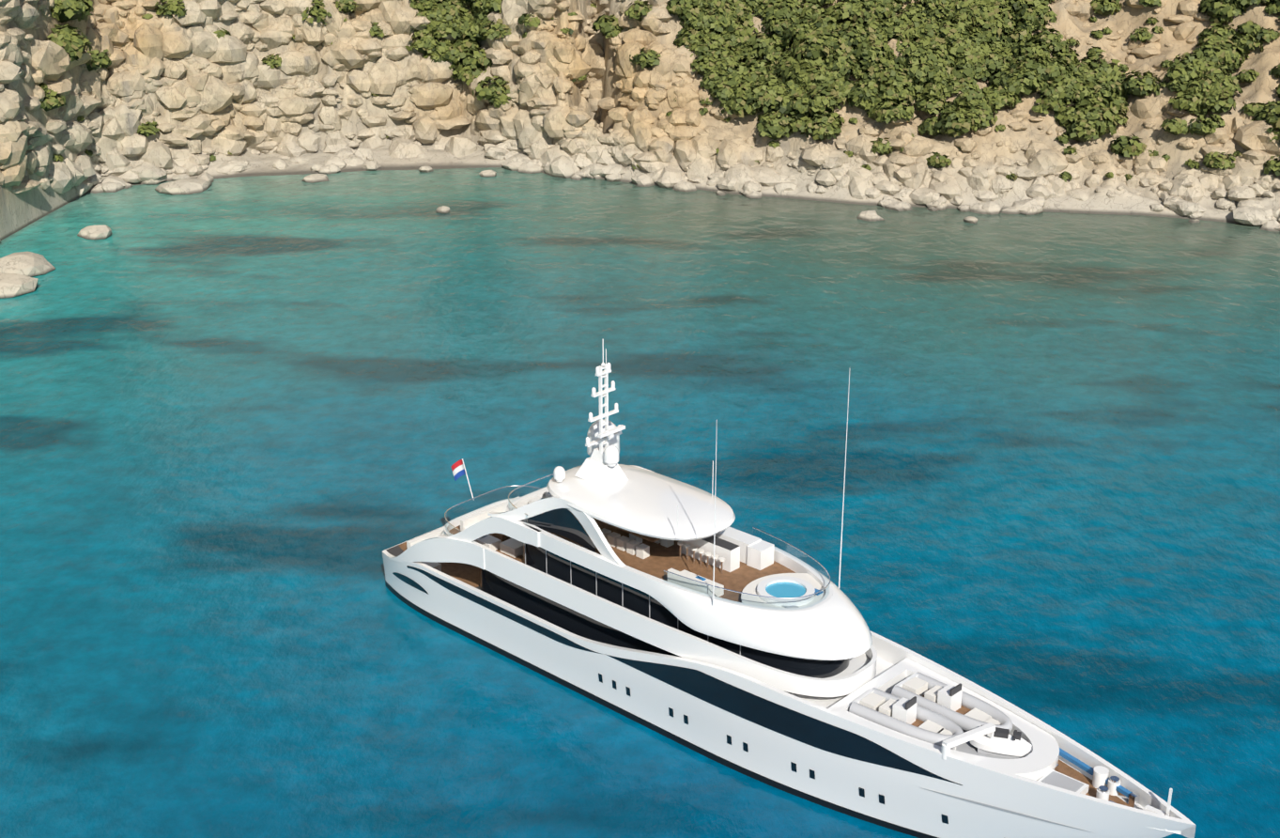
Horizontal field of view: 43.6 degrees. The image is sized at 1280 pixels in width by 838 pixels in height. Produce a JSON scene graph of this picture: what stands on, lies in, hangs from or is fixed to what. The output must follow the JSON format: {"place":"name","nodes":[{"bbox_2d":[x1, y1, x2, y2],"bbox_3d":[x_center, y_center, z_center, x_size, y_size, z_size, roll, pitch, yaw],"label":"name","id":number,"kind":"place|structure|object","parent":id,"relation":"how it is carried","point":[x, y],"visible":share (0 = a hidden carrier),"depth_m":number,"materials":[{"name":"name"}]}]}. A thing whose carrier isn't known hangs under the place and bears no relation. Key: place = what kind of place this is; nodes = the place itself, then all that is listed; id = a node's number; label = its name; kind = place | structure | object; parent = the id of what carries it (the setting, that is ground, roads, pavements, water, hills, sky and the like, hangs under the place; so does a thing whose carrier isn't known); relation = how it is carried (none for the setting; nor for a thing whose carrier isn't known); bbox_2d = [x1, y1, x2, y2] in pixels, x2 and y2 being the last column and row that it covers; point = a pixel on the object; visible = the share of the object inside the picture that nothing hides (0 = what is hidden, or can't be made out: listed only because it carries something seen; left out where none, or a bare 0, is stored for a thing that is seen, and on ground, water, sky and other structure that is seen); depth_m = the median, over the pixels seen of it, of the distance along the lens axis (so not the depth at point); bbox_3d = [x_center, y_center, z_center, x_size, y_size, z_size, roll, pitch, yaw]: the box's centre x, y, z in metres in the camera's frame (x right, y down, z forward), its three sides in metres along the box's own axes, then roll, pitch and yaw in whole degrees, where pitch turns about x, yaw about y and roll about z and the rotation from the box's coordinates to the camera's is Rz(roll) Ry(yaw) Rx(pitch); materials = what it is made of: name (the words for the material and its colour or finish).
{"place":"outdoors","nodes":[
{"label":"outdoors","id":0,"kind":"place"},
{"bbox_2d":[0,167,1279,837],"bbox_3d":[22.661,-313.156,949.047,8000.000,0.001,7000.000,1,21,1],"label":"sea","id":1,"kind":"structure","parent":0,"point":[246,423],"depth_m":123.87,"materials":[{"name":"liquid"}]},
{"bbox_2d":[382,339,1196,837],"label":"yacht","id":2,"kind":"object","parent":1,"relation":"on","point":[683,613],"visible":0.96,"depth_m":84.30,"materials":[{"name":"white"}]},
{"bbox_2d":[0,0,1279,241],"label":"cliff","id":3,"kind":"structure","parent":0,"point":[21,210],"depth_m":209.71,"materials":[{"name":"beige stone"}]},
{"bbox_2d":[0,0,1279,202],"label":"cliff crags","id":4,"kind":"structure","parent":3,"relation":"attached to","point":[190,43],"depth_m":217.39,"materials":[{"name":"beige stone"}]},
{"bbox_2d":[38,0,1279,182],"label":"scrub","id":5,"kind":"object","parent":4,"relation":"on","point":[807,84],"visible":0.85,"depth_m":210.93,"materials":[{"name":"green plant"}]},
{"bbox_2d":[0,1,1279,298],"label":"shore rocks","id":6,"kind":"object","parent":3,"relation":"on","point":[23,269],"visible":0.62,"depth_m":205.21,"materials":[{"name":"beige stone"}]}
]}

